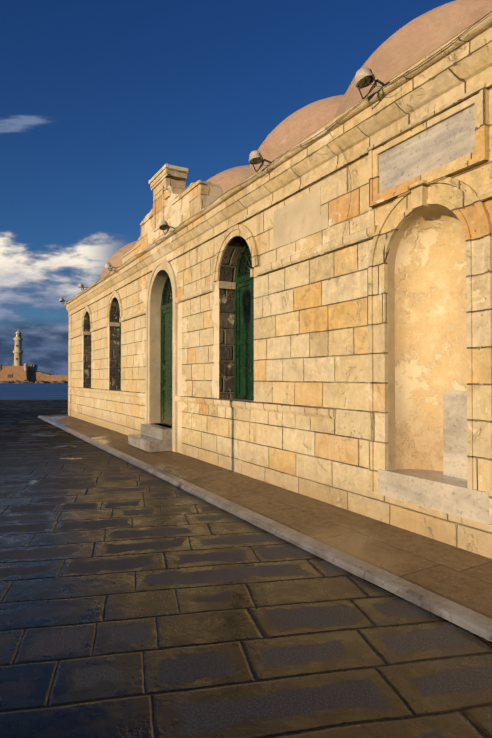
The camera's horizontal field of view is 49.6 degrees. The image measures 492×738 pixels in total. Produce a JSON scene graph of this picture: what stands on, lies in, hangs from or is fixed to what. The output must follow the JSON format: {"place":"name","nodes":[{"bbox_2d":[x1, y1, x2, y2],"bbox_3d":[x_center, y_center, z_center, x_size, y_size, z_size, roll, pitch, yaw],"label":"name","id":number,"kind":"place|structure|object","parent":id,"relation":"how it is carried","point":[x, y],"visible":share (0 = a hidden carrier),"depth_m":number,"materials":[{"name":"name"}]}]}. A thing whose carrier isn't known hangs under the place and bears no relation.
{"place":"outdoors","nodes":[
{"label":"outdoors","id":0,"kind":"place"},
{"bbox_2d":[0,383,67,399],"bbox_3d":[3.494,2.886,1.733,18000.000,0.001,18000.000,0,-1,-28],"label":"sea","id":1,"kind":"structure","parent":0,"point":[20,391],"depth_m":106.60,"materials":[{"name":"blue liquid"}]},
{"bbox_2d":[0,364,34,381],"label":"fortress","id":2,"kind":"structure","parent":1,"relation":"on","point":[20,373],"depth_m":259.30,"materials":[{"name":"brown stone"}]},
{"bbox_2d":[0,330,37,370],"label":"lighthouse tower","id":3,"kind":"structure","parent":2,"relation":"on","point":[17,351],"depth_m":264.59,"materials":[{"name":"beige stone"}]},
{"bbox_2d":[8,333,20,377],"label":"lighthouse windows","id":4,"kind":"structure","parent":3,"relation":"in","point":[10,375],"depth_m":263.89,"materials":[{"name":"black glass"}]},
{"bbox_2d":[0,380,66,382],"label":"breakwater rocks","id":5,"kind":"object","parent":1,"relation":"on","point":[28,381],"visible":0.23,"depth_m":255.32,"materials":[{"name":"brown stone"}]},
{"bbox_2d":[29,369,67,382],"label":"breakwater wall","id":6,"kind":"structure","parent":1,"relation":"on","point":[34,375],"depth_m":263.26,"materials":[{"name":"brown stone"}]},
{"bbox_2d":[0,0,454,374],"label":"sky","id":7,"kind":"structure","parent":0,"point":[97,97],"materials":[{"name":"blue"}]},
{"bbox_2d":[0,399,491,737],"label":"stone pavement","id":8,"kind":"structure","parent":0,"point":[136,602],"depth_m":3.41,"materials":[{"name":"grey stone"}]},
{"bbox_2d":[33,399,62,399],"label":"quay edge coping","id":9,"kind":"object","parent":8,"relation":"on","point":[47,399],"depth_m":38.19,"materials":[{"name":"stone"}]},
{"bbox_2d":[38,416,491,641],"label":"curb","id":10,"kind":"structure","parent":8,"relation":"on","point":[474,622],"depth_m":4.59,"materials":[{"name":"grey stone"}]},
{"bbox_2d":[44,414,491,618],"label":"sidewalk slabs","id":11,"kind":"structure","parent":8,"relation":"on","point":[460,576],"depth_m":5.34,"materials":[{"name":"stone"}]},
{"bbox_2d":[128,423,171,451],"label":"entrance steps","id":12,"kind":"structure","parent":11,"relation":"on","point":[153,437],"depth_m":11.01,"materials":[{"name":"grey stone"}]},
{"bbox_2d":[71,87,491,558],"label":"stone wall","id":13,"kind":"structure","parent":8,"relation":"on","point":[310,332],"depth_m":7.07,"materials":[{"name":"beige stone"}]},
{"bbox_2d":[151,270,167,422],"bbox_3d":[-1.730,-0.456,11.659,0.240,3.390,1.470,0,-1,-28],"label":"door reveal","id":14,"kind":"object","parent":13,"relation":"attached to","point":[159,283],"visible":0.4,"depth_m":12.29,"materials":[{"name":"beige stone"}]},
{"bbox_2d":[146,259,177,451],"bbox_3d":[-1.856,-0.343,11.589,0.052,4.058,1.910,0,-1,-28],"label":"door surround","id":15,"kind":"object","parent":13,"relation":"attached to","point":[166,266],"visible":0.9,"depth_m":10.96,"materials":[{"name":"beige stone"}]},
{"bbox_2d":[83,236,246,398],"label":"windows","id":16,"kind":"structure","parent":13,"relation":"attached to","point":[233,250],"depth_m":9.16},
{"bbox_2d":[119,243,253,424],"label":"green shutters","id":17,"kind":"object","parent":13,"relation":"attached to","point":[244,339],"visible":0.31,"depth_m":9.13,"materials":[{"name":"paint"}]},
{"bbox_2d":[164,246,251,303],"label":"fanlight iron grilles","id":18,"kind":"object","parent":17,"relation":"attached to","point":[245,265],"visible":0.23,"depth_m":9.00,"materials":[{"name":"metal"}]},
{"bbox_2d":[164,247,253,424],"bbox_3d":[-2.510,-0.442,13.548,0.090,3.460,12.285,0,-1,-28],"label":"fanlight glass","id":19,"kind":"object","parent":17,"relation":"attached to","point":[241,265],"depth_m":9.10,"materials":[{"name":"black glass"}]},
{"bbox_2d":[64,12,491,315],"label":"cornice","id":20,"kind":"structure","parent":13,"relation":"on","point":[458,66],"depth_m":6.17,"materials":[{"name":"beige stone"}]},
{"bbox_2d":[121,164,222,263],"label":"parapet gable","id":21,"kind":"structure","parent":20,"relation":"on","point":[176,202],"depth_m":11.38,"materials":[{"name":"beige stone"}]},
{"bbox_2d":[62,69,389,303],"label":"floodlight brackets","id":22,"kind":"object","parent":20,"relation":"attached to","point":[371,88],"visible":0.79,"depth_m":5.41,"materials":[{"name":"black metal"}]},
{"bbox_2d":[59,67,374,301],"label":"floodlights","id":23,"kind":"object","parent":22,"relation":"attached to","point":[362,73],"visible":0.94,"depth_m":5.40,"materials":[{"name":"grey metal"}]},
{"bbox_2d":[60,76,372,301],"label":"floodlight lenses","id":24,"kind":"object","parent":23,"relation":"in","point":[363,83],"visible":0.75,"depth_m":5.36,"materials":[{"name":"glass"}]},
{"bbox_2d":[62,11,491,303],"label":"electric cables","id":25,"kind":"object","parent":20,"relation":"attached to","point":[319,133],"visible":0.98,"depth_m":6.00,"materials":[{"name":"grey plastic"}]},
{"bbox_2d":[117,205,441,469],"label":"opening sills","id":26,"kind":"structure","parent":13,"relation":"attached to","point":[408,221],"depth_m":5.53,"materials":[{"name":"stone"}]},
{"bbox_2d":[68,183,491,432],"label":"stone trim","id":27,"kind":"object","parent":13,"relation":"attached to","point":[484,192],"visible":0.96,"depth_m":8.17,"materials":[{"name":"beige stone"}]},
{"bbox_2d":[100,0,491,278],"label":"domes","id":28,"kind":"structure","parent":13,"relation":"on","point":[407,46],"depth_m":6.76,"materials":[{"name":"pink paint"}]},
{"bbox_2d":[274,187,327,248],"bbox_3d":[0.690,-1.964,6.971,0.006,0.540,1.250,0,-1,-28],"label":"plaster patch","id":29,"kind":"object","parent":13,"relation":"attached to","point":[299,218],"visible":1,"depth_m":6.95,"materials":[{"name":"beige paint"}]},
{"bbox_2d":[369,83,489,207],"bbox_3d":[1.680,-2.062,5.091,0.062,0.644,1.424,0,-1,-28],"label":"plaque frame","id":30,"kind":"object","parent":13,"relation":"attached to","point":[478,97],"visible":0.88,"depth_m":4.87,"materials":[{"name":"beige stone"}]},
{"bbox_2d":[379,105,474,192],"bbox_3d":[1.701,-2.062,5.103,0.014,0.420,1.200,0,-1,-28],"label":"stone plaque","id":31,"kind":"object","parent":30,"relation":"attached to","point":[448,140],"visible":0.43,"depth_m":5.03,"materials":[{"name":"grey stone"}]},
{"bbox_2d":[368,177,491,523],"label":"niche surround","id":32,"kind":"object","parent":13,"relation":"attached to","point":[463,202],"visible":0.96,"depth_m":4.63,"materials":[{"name":"beige stone"}]},
{"bbox_2d":[395,206,466,470],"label":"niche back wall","id":33,"kind":"structure","parent":13,"relation":"attached to","point":[430,321],"depth_m":5.52,"materials":[{"name":"beige paint"}]},
{"bbox_2d":[378,390,491,524],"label":"niche sill","id":34,"kind":"structure","parent":13,"relation":"attached to","point":[446,490],"depth_m":5.06,"materials":[{"name":"beige stone"}]}
]}

